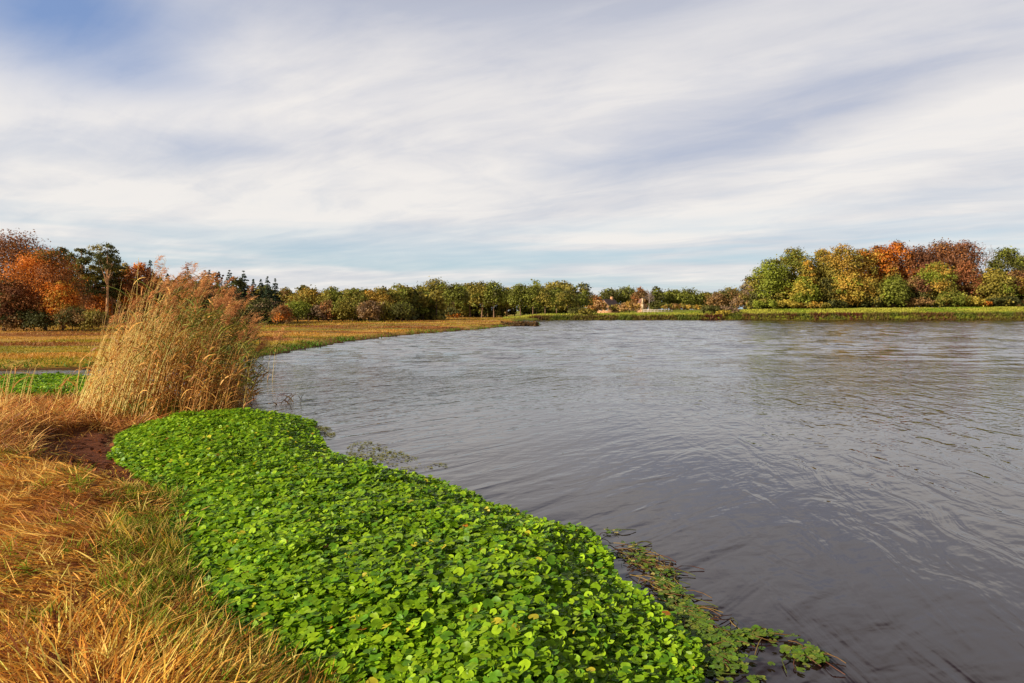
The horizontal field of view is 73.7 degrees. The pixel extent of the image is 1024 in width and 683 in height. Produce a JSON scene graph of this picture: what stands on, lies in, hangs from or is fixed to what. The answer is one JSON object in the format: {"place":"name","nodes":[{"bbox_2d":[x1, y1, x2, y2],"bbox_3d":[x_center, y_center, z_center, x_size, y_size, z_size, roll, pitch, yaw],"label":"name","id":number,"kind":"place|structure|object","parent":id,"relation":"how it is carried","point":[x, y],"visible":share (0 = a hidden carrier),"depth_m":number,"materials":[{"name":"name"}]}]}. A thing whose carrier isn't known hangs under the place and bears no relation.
{"place":"outdoors","nodes":[
{"label":"outdoors","id":0,"kind":"place"},
{"bbox_2d":[0,320,1023,682],"bbox_3d":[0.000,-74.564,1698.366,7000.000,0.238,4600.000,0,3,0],"label":"lake water","id":1,"kind":"structure","parent":0,"point":[850,492],"depth_m":10.19,"materials":[{"name":"grey liquid"}]},
{"bbox_2d":[0,371,158,397],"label":"pennywort","id":2,"kind":"object","parent":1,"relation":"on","point":[46,382],"visible":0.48,"depth_m":17.74,"materials":[{"name":"green plant"}]},
{"bbox_2d":[314,426,447,469],"bbox_3d":[-2.429,1.613,10.595,0.812,0.019,4.273,-2,3,-39],"label":"water weed","id":3,"kind":"object","parent":1,"relation":"on","point":[320,428],"visible":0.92,"depth_m":9.94,"materials":[{"name":"green plant"}]},
{"bbox_2d":[106,407,705,682],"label":"pennywort","id":4,"kind":"object","parent":1,"relation":"on","point":[403,544],"visible":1,"depth_m":4.96,"materials":[{"name":"green plant"}]},
{"bbox_2d":[599,527,845,682],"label":"floating leaves","id":5,"kind":"object","parent":1,"relation":"on","point":[697,620],"visible":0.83,"depth_m":4.42,"materials":[{"name":"green plant"}]},
{"bbox_2d":[0,308,1023,682],"bbox_3d":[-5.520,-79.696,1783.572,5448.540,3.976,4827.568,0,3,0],"label":"ground","id":6,"kind":"structure","parent":0,"point":[100,452],"depth_m":24.85,"materials":[{"name":"brown plant"}]},
{"bbox_2d":[0,313,26,330],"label":"bush","id":7,"kind":"object","parent":6,"relation":"on","point":[5,322],"visible":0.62,"depth_m":58.73,"materials":[{"name":"green plant"}]},
{"bbox_2d":[0,362,42,407],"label":"reed tuft","id":8,"kind":"object","parent":6,"relation":"on","point":[6,391],"visible":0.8,"depth_m":13.27,"materials":[{"name":"plant"}]},
{"bbox_2d":[0,274,43,330],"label":"broadleaf tree","id":9,"kind":"object","parent":6,"relation":"on","point":[7,298],"visible":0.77,"depth_m":59.31,"materials":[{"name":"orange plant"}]},
{"bbox_2d":[3,308,56,330],"bbox_3d":[-41.653,-1.767,59.639,4.266,2.285,3.979,0,3,0],"label":"bush","id":10,"kind":"object","parent":6,"relation":"on","point":[35,317],"visible":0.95,"depth_m":58.83,"materials":[{"name":"green plant"}]},
{"bbox_2d":[0,227,86,326],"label":"broadleaf tree","id":11,"kind":"object","parent":6,"relation":"on","point":[9,252],"visible":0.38,"depth_m":65.94,"materials":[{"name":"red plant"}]},
{"bbox_2d":[0,246,102,330],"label":"broadleaf tree","id":12,"kind":"object","parent":6,"relation":"on","point":[31,275],"visible":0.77,"depth_m":60.78,"materials":[{"name":"orange plant"}]},
{"bbox_2d":[37,280,85,330],"bbox_3d":[-39.766,-3.059,60.428,3.891,4.763,3.523,0,3,0],"label":"broadleaf tree","id":13,"kind":"object","parent":6,"relation":"on","point":[58,299],"visible":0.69,"depth_m":60.02,"materials":[{"name":"orange plant"}]},
{"bbox_2d":[49,305,89,330],"bbox_3d":[-38.395,-1.916,59.566,3.711,2.507,3.242,0,3,0],"label":"bush","id":14,"kind":"object","parent":6,"relation":"on","point":[69,313],"visible":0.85,"depth_m":58.92,"materials":[{"name":"green plant"}]},
{"bbox_2d":[66,248,101,326],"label":"pine tree","id":15,"kind":"object","parent":6,"relation":"on","point":[81,259],"visible":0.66,"depth_m":74.57,"materials":[{"name":"green plant"}]},
{"bbox_2d":[72,307,113,330],"bbox_3d":[-36.445,-1.794,59.454,3.181,2.376,3.474,0,3,0],"label":"bush","id":16,"kind":"object","parent":6,"relation":"on","point":[94,317],"visible":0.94,"depth_m":59.07,"materials":[{"name":"green plant"}]},
{"bbox_2d":[83,266,105,295],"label":"pine tree","id":17,"kind":"object","parent":6,"relation":"on","point":[96,282],"visible":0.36,"depth_m":81.66,"materials":[{"name":"green plant"}]},
{"bbox_2d":[80,293,114,326],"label":"broadleaf tree","id":18,"kind":"object","parent":6,"relation":"on","point":[100,306],"visible":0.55,"depth_m":77.42,"materials":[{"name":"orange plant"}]},
{"bbox_2d":[39,430,167,488],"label":"leaf litter","id":19,"kind":"object","parent":6,"relation":"on","point":[90,462],"visible":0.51,"depth_m":9.38,"materials":[{"name":"brown plant"}]},
{"bbox_2d":[88,242,123,326],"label":"pine tree","id":20,"kind":"object","parent":6,"relation":"on","point":[108,265],"visible":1,"depth_m":72.55,"materials":[{"name":"green plant"}]},
{"bbox_2d":[96,256,125,325],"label":"pine tree","id":21,"kind":"object","parent":6,"relation":"on","point":[112,293],"visible":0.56,"depth_m":78.54,"materials":[{"name":"green plant"}]},
{"bbox_2d":[103,264,132,325],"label":"pine tree","id":22,"kind":"object","parent":6,"relation":"on","point":[120,289],"visible":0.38,"depth_m":79.69,"materials":[{"name":"green plant"}]},
{"bbox_2d":[102,286,138,323],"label":"broadleaf tree","id":23,"kind":"object","parent":6,"relation":"on","point":[115,309],"visible":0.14,"depth_m":82.99,"materials":[{"name":"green plant"}]},
{"bbox_2d":[0,389,246,458],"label":"reed litter","id":24,"kind":"object","parent":6,"relation":"on","point":[38,403],"visible":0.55,"depth_m":12.13,"materials":[{"name":"plant"}]},
{"bbox_2d":[18,270,246,323],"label":"woodland","id":25,"kind":"object","parent":6,"relation":"on","point":[240,283],"visible":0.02,"depth_m":93.11,"materials":[{"name":"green plant"}]},
{"bbox_2d":[115,262,165,324],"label":"broadleaf tree","id":26,"kind":"object","parent":6,"relation":"on","point":[140,273],"visible":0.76,"depth_m":79.01,"materials":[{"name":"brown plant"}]},
{"bbox_2d":[104,395,226,418],"bbox_3d":[-7.070,1.251,13.586,2.339,0.516,1.768,2,3,35],"label":"sedge tuft","id":27,"kind":"object","parent":6,"relation":"on","point":[139,406],"visible":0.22,"depth_m":13.37,"materials":[{"name":"brown plant"}]},
{"bbox_2d":[133,280,202,323],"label":"broadleaf tree","id":28,"kind":"object","parent":6,"relation":"on","point":[180,288],"visible":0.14,"depth_m":83.19,"materials":[{"name":"brown plant"}]},
{"bbox_2d":[62,255,279,422],"bbox_3d":[-6.939,-0.116,13.925,3.960,3.435,5.162,-1,3,-30],"label":"reed clump","id":29,"kind":"object","parent":6,"relation":"on","point":[128,379],"visible":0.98,"depth_m":13.37,"materials":[{"name":"plant"}]},
{"bbox_2d":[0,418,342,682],"bbox_3d":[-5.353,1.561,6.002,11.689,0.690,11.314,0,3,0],"label":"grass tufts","id":30,"kind":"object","parent":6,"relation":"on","point":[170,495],"visible":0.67,"depth_m":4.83,"materials":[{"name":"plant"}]},
{"bbox_2d":[0,402,357,682],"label":"dry grass","id":31,"kind":"structure","parent":6,"relation":"on","point":[56,654],"depth_m":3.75,"materials":[{"name":"yellow plant"}]},
{"bbox_2d":[237,271,260,321],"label":"spruce tree","id":32,"kind":"object","parent":6,"relation":"on","point":[246,288],"visible":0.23,"depth_m":100.55,"materials":[{"name":"green plant"}]},
{"bbox_2d":[218,326,288,404],"bbox_3d":[-6.279,0.592,16.203,1.983,2.057,3.378,-1,3,-25],"label":"reed tuft","id":33,"kind":"object","parent":6,"relation":"on","point":[251,389],"visible":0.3,"depth_m":15.72,"materials":[{"name":"plant"}]},
{"bbox_2d":[238,297,279,322],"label":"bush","id":34,"kind":"object","parent":6,"relation":"on","point":[265,307],"visible":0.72,"depth_m":91.01,"materials":[{"name":"green plant"}]},
{"bbox_2d":[257,276,283,322],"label":"spruce tree","id":35,"kind":"object","parent":6,"relation":"on","point":[267,290],"visible":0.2,"depth_m":95.64,"materials":[{"name":"green plant"}]},
{"bbox_2d":[0,314,560,368],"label":"meadow grass","id":36,"kind":"structure","parent":6,"relation":"on","point":[20,357],"depth_m":47.84,"materials":[{"name":"plant"}]},
{"bbox_2d":[269,304,295,324],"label":"bush","id":37,"kind":"object","parent":6,"relation":"on","point":[285,313],"visible":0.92,"depth_m":83.62,"materials":[{"name":"orange plant"}]},
{"bbox_2d":[284,298,320,320],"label":"broadleaf tree","id":38,"kind":"object","parent":6,"relation":"on","point":[297,307],"visible":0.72,"depth_m":109.02,"materials":[{"name":"green plant"}]},
{"bbox_2d":[284,285,323,320],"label":"broadleaf tree","id":39,"kind":"object","parent":6,"relation":"on","point":[309,293],"visible":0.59,"depth_m":118.68,"materials":[{"name":"yellow plant"}]},
{"bbox_2d":[300,304,331,320],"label":"bush","id":40,"kind":"object","parent":6,"relation":"on","point":[313,308],"visible":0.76,"depth_m":109.93,"materials":[{"name":"brown plant"}]},
{"bbox_2d":[316,300,338,321],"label":"broadleaf tree","id":41,"kind":"object","parent":6,"relation":"on","point":[328,303],"visible":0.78,"depth_m":110.05,"materials":[{"name":"brown plant"}]},
{"bbox_2d":[315,286,342,320],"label":"broadleaf tree","id":42,"kind":"object","parent":6,"relation":"on","point":[332,294],"visible":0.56,"depth_m":117.71,"materials":[{"name":"green plant"}]},
{"bbox_2d":[230,285,447,319],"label":"woodland","id":43,"kind":"object","parent":6,"relation":"on","point":[432,303],"visible":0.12,"depth_m":129.14,"materials":[{"name":"green plant"}]},
{"bbox_2d":[325,298,357,320],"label":"broadleaf tree","id":44,"kind":"object","parent":6,"relation":"on","point":[344,306],"visible":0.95,"depth_m":110.02,"materials":[{"name":"green plant"}]},
{"bbox_2d":[336,286,369,320],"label":"broadleaf tree","id":45,"kind":"object","parent":6,"relation":"on","point":[354,296],"visible":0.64,"depth_m":117.77,"materials":[{"name":"green plant"}]},
{"bbox_2d":[353,300,383,321],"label":"bush","id":46,"kind":"object","parent":6,"relation":"on","point":[372,311],"visible":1,"depth_m":107.32,"materials":[{"name":"brown plant"}]},
{"bbox_2d":[365,286,397,307],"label":"broadleaf tree","id":47,"kind":"object","parent":6,"relation":"on","point":[379,295],"visible":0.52,"depth_m":120.80,"materials":[{"name":"yellow plant"}]},
{"bbox_2d":[368,299,394,321],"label":"broadleaf tree","id":48,"kind":"object","parent":6,"relation":"on","point":[384,310],"visible":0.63,"depth_m":110.13,"materials":[{"name":"green plant"}]},
{"bbox_2d":[388,290,411,320],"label":"broadleaf tree","id":49,"kind":"object","parent":6,"relation":"on","point":[397,295],"visible":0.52,"depth_m":123.02,"materials":[{"name":"green plant"}]},
{"bbox_2d":[384,300,418,321],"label":"bush","id":50,"kind":"object","parent":6,"relation":"on","point":[403,310],"visible":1,"depth_m":109.30,"materials":[{"name":"green plant"}]},
{"bbox_2d":[413,276,449,304],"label":"broadleaf tree","id":51,"kind":"object","parent":6,"relation":"on","point":[435,283],"visible":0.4,"depth_m":178.88,"materials":[{"name":"green plant"}]},
{"bbox_2d":[442,282,469,317],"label":"broadleaf tree","id":52,"kind":"object","parent":6,"relation":"on","point":[456,293],"visible":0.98,"depth_m":165.64,"materials":[{"name":"green plant"}]},
{"bbox_2d":[466,281,494,317],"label":"broadleaf tree","id":53,"kind":"object","parent":6,"relation":"on","point":[476,292],"visible":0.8,"depth_m":177.59,"materials":[{"name":"green plant"}]},
{"bbox_2d":[386,279,594,316],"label":"woodland","id":54,"kind":"object","parent":6,"relation":"on","point":[501,309],"visible":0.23,"depth_m":192.79,"materials":[{"name":"green plant"}]},
{"bbox_2d":[481,280,508,317],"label":"broadleaf tree","id":55,"kind":"object","parent":6,"relation":"on","point":[497,297],"visible":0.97,"depth_m":176.54,"materials":[{"name":"green plant"}]},
{"bbox_2d":[506,283,532,315],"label":"broadleaf tree","id":56,"kind":"object","parent":6,"relation":"on","point":[515,295],"visible":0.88,"depth_m":165.44,"materials":[{"name":"green plant"}]},
{"bbox_2d":[500,320,538,325],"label":"spit stubble","id":57,"kind":"object","parent":6,"relation":"on","point":[518,323],"visible":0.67,"depth_m":92.73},
{"bbox_2d":[521,285,540,313],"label":"broadleaf tree","id":58,"kind":"object","parent":6,"relation":"on","point":[532,291],"visible":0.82,"depth_m":164.75,"materials":[{"name":"green plant"}]},
{"bbox_2d":[531,286,559,313],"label":"broadleaf tree","id":59,"kind":"object","parent":6,"relation":"on","point":[545,297],"visible":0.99,"depth_m":163.72,"materials":[{"name":"green plant"}]},
{"bbox_2d":[555,289,582,312],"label":"broadleaf tree","id":60,"kind":"object","parent":6,"relation":"on","point":[568,297],"visible":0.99,"depth_m":170.66,"materials":[{"name":"green plant"}]},
{"bbox_2d":[585,297,607,312],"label":"bush","id":61,"kind":"object","parent":6,"relation":"on","point":[599,304],"visible":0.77,"depth_m":213.58,"materials":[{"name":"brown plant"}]},
{"bbox_2d":[594,287,623,302],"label":"broadleaf tree","id":62,"kind":"object","parent":6,"relation":"on","point":[608,293],"visible":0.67,"depth_m":266.08,"materials":[{"name":"green plant"}]},
{"bbox_2d":[613,285,636,311],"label":"broadleaf tree","id":63,"kind":"object","parent":6,"relation":"on","point":[625,292],"visible":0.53,"depth_m":271.58,"materials":[{"name":"green plant"}]},
{"bbox_2d":[617,301,643,312],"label":"shrub","id":64,"kind":"object","parent":6,"relation":"on","point":[629,305],"visible":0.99,"depth_m":212.15,"materials":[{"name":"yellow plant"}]},
{"bbox_2d":[630,287,649,307],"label":"broadleaf tree","id":65,"kind":"object","parent":6,"relation":"on","point":[640,293],"visible":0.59,"depth_m":260.40,"materials":[{"name":"brown plant"}]},
{"bbox_2d":[648,286,665,310],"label":"broadleaf tree","id":66,"kind":"object","parent":6,"relation":"on","point":[656,293],"visible":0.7,"depth_m":260.41,"materials":[{"name":"green plant"}]},
{"bbox_2d":[662,288,686,309],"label":"broadleaf tree","id":67,"kind":"object","parent":6,"relation":"on","point":[669,294],"visible":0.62,"depth_m":266.84,"materials":[{"name":"green plant"}]},
{"bbox_2d":[671,286,705,309],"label":"broadleaf tree","id":68,"kind":"object","parent":6,"relation":"on","point":[692,297],"visible":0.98,"depth_m":263.23,"materials":[{"name":"green plant"}]},
{"bbox_2d":[706,292,730,306],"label":"bush","id":69,"kind":"object","parent":6,"relation":"on","point":[717,297],"visible":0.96,"depth_m":210.65,"materials":[{"name":"brown plant"}]},
{"bbox_2d":[709,286,742,306],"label":"broadleaf tree","id":70,"kind":"object","parent":6,"relation":"on","point":[729,292],"visible":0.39,"depth_m":212.35,"materials":[{"name":"green plant"}]},
{"bbox_2d":[738,274,762,302],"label":"broadleaf tree","id":71,"kind":"object","parent":6,"relation":"on","point":[744,292],"visible":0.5,"depth_m":174.74,"materials":[{"name":"green plant"}]},
{"bbox_2d":[503,306,1023,319],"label":"bank grass","id":72,"kind":"structure","parent":6,"relation":"on","point":[814,312],"depth_m":152.64,"materials":[{"name":"green plant"}]},
{"bbox_2d":[749,297,779,308],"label":"bush","id":73,"kind":"object","parent":6,"relation":"on","point":[771,303],"visible":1,"depth_m":165.49,"materials":[{"name":"green plant"}]},
{"bbox_2d":[742,257,794,300],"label":"broadleaf tree","id":74,"kind":"object","parent":6,"relation":"on","point":[769,279],"visible":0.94,"depth_m":169.44,"materials":[{"name":"green plant"}]},
{"bbox_2d":[776,246,821,293],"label":"broadleaf tree","id":75,"kind":"object","parent":6,"relation":"on","point":[794,261],"visible":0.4,"depth_m":173.30,"materials":[{"name":"green plant"}]},
{"bbox_2d":[786,275,824,307],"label":"broadleaf tree","id":76,"kind":"object","parent":6,"relation":"on","point":[806,289],"visible":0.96,"depth_m":166.35,"materials":[{"name":"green plant"}]},
{"bbox_2d":[800,260,818,290],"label":"broadleaf tree","id":77,"kind":"object","parent":6,"relation":"on","point":[807,272],"visible":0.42,"depth_m":168.78,"materials":[{"name":"yellow plant"}]},
{"bbox_2d":[796,301,831,307],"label":"bush","id":78,"kind":"object","parent":6,"relation":"on","point":[821,304],"visible":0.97,"depth_m":165.05,"materials":[{"name":"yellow plant"}]},
{"bbox_2d":[809,248,833,281],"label":"broadleaf tree","id":79,"kind":"object","parent":6,"relation":"on","point":[820,252],"visible":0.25,"depth_m":176.54,"materials":[{"name":"green plant"}]},
{"bbox_2d":[812,276,840,302],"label":"broadleaf tree","id":80,"kind":"object","parent":6,"relation":"on","point":[825,286],"visible":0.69,"depth_m":168.20,"materials":[{"name":"green plant"}]},
{"bbox_2d":[815,243,866,293],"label":"broadleaf tree","id":81,"kind":"object","parent":6,"relation":"on","point":[837,263],"visible":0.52,"depth_m":171.21,"materials":[{"name":"yellow plant"}]},
{"bbox_2d":[827,269,872,307],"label":"broadleaf tree","id":82,"kind":"object","parent":6,"relation":"on","point":[850,285],"visible":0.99,"depth_m":166.24,"materials":[{"name":"yellow plant"}]},
{"bbox_2d":[846,248,885,294],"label":"broadleaf tree","id":83,"kind":"object","parent":6,"relation":"on","point":[870,268],"visible":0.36,"depth_m":173.58,"materials":[{"name":"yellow plant"}]},
{"bbox_2d":[855,277,888,307],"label":"broadleaf tree","id":84,"kind":"object","parent":6,"relation":"on","point":[874,285],"visible":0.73,"depth_m":166.71,"materials":[{"name":"green plant"}]},
{"bbox_2d":[859,294,890,307],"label":"bush","id":85,"kind":"object","parent":6,"relation":"on","point":[871,301],"visible":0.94,"depth_m":165.79,"materials":[{"name":"green plant"}]},
{"bbox_2d":[863,244,904,295],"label":"broadleaf tree","id":86,"kind":"object","parent":6,"relation":"on","point":[880,252],"visible":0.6,"depth_m":175.28,"materials":[{"name":"orange plant"}]},
{"bbox_2d":[744,297,1023,308],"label":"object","id":87,"kind":"object","parent":6,"relation":"on","point":[748,303],"visible":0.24,"depth_m":168.48,"materials":[{"name":"green plant"}]},
{"bbox_2d":[760,273,1023,308],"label":"woodland","id":88,"kind":"object","parent":6,"relation":"on","point":[1019,295],"visible":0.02,"depth_m":171.46,"materials":[{"name":"green plant"}]},
{"bbox_2d":[877,273,915,307],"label":"broadleaf tree","id":89,"kind":"object","parent":6,"relation":"on","point":[898,286],"visible":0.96,"depth_m":165.29,"materials":[{"name":"green plant"}]},
{"bbox_2d":[880,239,918,280],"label":"broadleaf tree","id":90,"kind":"object","parent":6,"relation":"on","point":[898,248],"visible":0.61,"depth_m":177.20,"materials":[{"name":"orange plant"}]},
{"bbox_2d":[900,296,934,306],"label":"bush","id":91,"kind":"object","parent":6,"relation":"on","point":[928,302],"visible":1,"depth_m":165.12,"materials":[{"name":"brown plant"}]},
{"bbox_2d":[900,244,938,282],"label":"broadleaf tree","id":92,"kind":"object","parent":6,"relation":"on","point":[920,262],"visible":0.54,"depth_m":175.90,"materials":[{"name":"brown plant"}]},
{"bbox_2d":[904,274,934,306],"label":"broadleaf tree","id":93,"kind":"object","parent":6,"relation":"on","point":[918,281],"visible":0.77,"depth_m":168.13,"materials":[{"name":"brown plant"}]},
{"bbox_2d":[912,260,958,303],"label":"broadleaf tree","id":94,"kind":"object","parent":6,"relation":"on","point":[934,273],"visible":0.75,"depth_m":167.83,"materials":[{"name":"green plant"}]},
{"bbox_2d":[915,237,979,278],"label":"broadleaf tree","id":95,"kind":"object","parent":6,"relation":"on","point":[948,255],"visible":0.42,"depth_m":178.25,"materials":[{"name":"brown plant"}]},
{"bbox_2d":[932,288,974,306],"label":"bush","id":96,"kind":"object","parent":6,"relation":"on","point":[953,296],"visible":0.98,"depth_m":164.75,"materials":[{"name":"green plant"}]},
{"bbox_2d":[951,259,989,297],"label":"broadleaf tree","id":97,"kind":"object","parent":6,"relation":"on","point":[968,272],"visible":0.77,"depth_m":170.27,"materials":[{"name":"brown plant"}]},
{"bbox_2d":[953,239,989,268],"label":"broadleaf tree","id":98,"kind":"object","parent":6,"relation":"on","point":[967,246],"visible":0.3,"depth_m":183.37,"materials":[{"name":"brown plant"}]},
{"bbox_2d":[961,295,986,306],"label":"bush","id":99,"kind":"object","parent":6,"relation":"on","point":[975,300],"visible":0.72,"depth_m":164.56,"materials":[{"name":"yellow plant"}]},
{"bbox_2d":[971,267,1023,301],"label":"broadleaf tree","id":100,"kind":"object","parent":6,"relation":"on","point":[997,288],"visible":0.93,"depth_m":167.66,"materials":[{"name":"green plant"}]},
{"bbox_2d":[981,246,1023,293],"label":"broadleaf tree","id":101,"kind":"object","parent":6,"relation":"on","point":[1015,261],"visible":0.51,"depth_m":174.04,"materials":[{"name":"green plant"}]},
{"bbox_2d":[988,295,1021,305],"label":"bush","id":102,"kind":"object","parent":6,"relation":"on","point":[1010,300],"visible":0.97,"depth_m":165.32,"materials":[{"name":"green plant"}]},
{"bbox_2d":[999,268,1023,296],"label":"broadleaf tree","id":103,"kind":"object","parent":6,"relation":"on","point":[1020,274],"visible":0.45,"depth_m":170.26,"materials":[{"name":"brown plant"}]},
{"bbox_2d":[0,0,1023,309],"label":"sky","id":104,"kind":"structure","parent":0,"point":[361,144],"materials":[{"name":"white"}]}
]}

